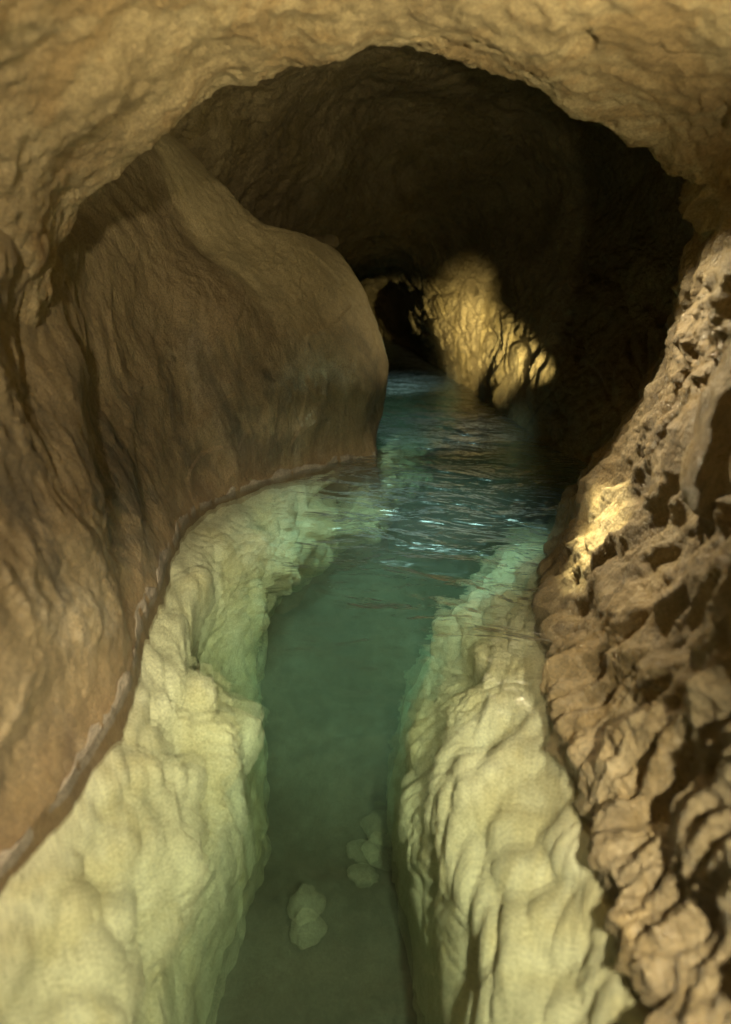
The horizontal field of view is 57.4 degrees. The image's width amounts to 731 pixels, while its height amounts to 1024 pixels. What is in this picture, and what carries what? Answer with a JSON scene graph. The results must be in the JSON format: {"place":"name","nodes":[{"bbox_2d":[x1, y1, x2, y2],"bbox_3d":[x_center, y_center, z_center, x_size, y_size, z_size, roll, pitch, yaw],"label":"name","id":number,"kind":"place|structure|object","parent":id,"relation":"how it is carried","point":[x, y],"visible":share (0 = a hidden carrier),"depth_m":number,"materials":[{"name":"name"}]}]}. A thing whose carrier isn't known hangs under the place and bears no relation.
{"place":"outdoors","nodes":[
{"label":"outdoors","id":0,"kind":"place"},
{"bbox_2d":[0,229,149,897],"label":"rock wall","id":1,"kind":"structure","parent":0,"point":[73,638],"depth_m":1.42,"materials":[{"name":"brown stone"}]},
{"bbox_2d":[0,0,730,328],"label":"rock arch","id":2,"kind":"object","parent":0,"point":[95,95],"visible":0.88,"depth_m":1.43,"materials":[{"name":"stone"}]},
{"bbox_2d":[216,381,546,1023],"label":"stream bed","id":3,"kind":"object","parent":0,"point":[339,680],"visible":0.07,"depth_m":2.98,"materials":[{"name":"green liquid"}]},
{"bbox_2d":[0,449,433,1023],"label":"rock ledge","id":4,"kind":"object","parent":3,"relation":"on","point":[131,889],"visible":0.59,"depth_m":1.75,"materials":[{"name":"stone"}]},
{"bbox_2d":[53,133,388,675],"bbox_3d":[-0.574,-0.963,4.099,1.478,2.491,4.776,0,20,0],"label":"rock outcrop","id":5,"kind":"object","parent":3,"relation":"on","point":[230,348],"visible":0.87,"depth_m":2.77,"materials":[{"name":"brown stone"}]},
{"bbox_2d":[289,907,327,949],"bbox_3d":[-0.182,1.325,2.124,0.113,0.088,0.119,9,22,22],"label":"submerged stone","id":6,"kind":"object","parent":3,"relation":"on","point":[309,927],"visible":1,"depth_m":2.10,"materials":[{"name":"stone"}]},
{"bbox_2d":[347,863,378,887],"bbox_3d":[-0.006,1.298,2.381,0.122,0.071,0.096,0,20,0],"label":"submerged stone","id":7,"kind":"object","parent":3,"relation":"on","point":[363,875],"visible":0.98,"depth_m":2.36,"materials":[{"name":"stone"}]},
{"bbox_2d":[361,831,392,871],"bbox_3d":[0.050,1.237,2.437,0.135,0.099,0.156,0,20,0],"label":"submerged stone","id":8,"kind":"object","parent":3,"relation":"on","point":[376,848],"visible":0.81,"depth_m":2.40,"materials":[{"name":"stone"}]},
{"bbox_2d":[386,530,652,1023],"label":"rock ledge","id":9,"kind":"object","parent":3,"relation":"on","point":[504,907],"visible":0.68,"depth_m":1.55,"materials":[{"name":"stone"}]},
{"bbox_2d":[263,338,587,641],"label":"water","id":10,"kind":"structure","parent":0,"point":[438,468],"depth_m":3.39,"materials":[{"name":"teal liquid"}]},
{"bbox_2d":[169,45,686,221],"bbox_3d":[0.496,-1.953,3.302,2.761,1.013,4.065,11,23,27],"label":"rock ceiling","id":11,"kind":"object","parent":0,"point":[386,133],"visible":0.56,"depth_m":4.21,"materials":[{"name":"brown stone"}]},
{"bbox_2d":[254,216,692,534],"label":"rock wall","id":12,"kind":"structure","parent":0,"point":[553,334],"depth_m":4.68,"materials":[{"name":"brown stone"}]},
{"bbox_2d":[528,228,730,1023],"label":"rock wall","id":13,"kind":"structure","parent":0,"point":[629,606],"depth_m":1.35,"materials":[{"name":"stone"}]},
{"bbox_2d":[679,344,730,530],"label":"rock lobe","id":14,"kind":"object","parent":13,"relation":"attached to","point":[705,477],"visible":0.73,"depth_m":1.39,"materials":[{"name":"stone"}]}
]}

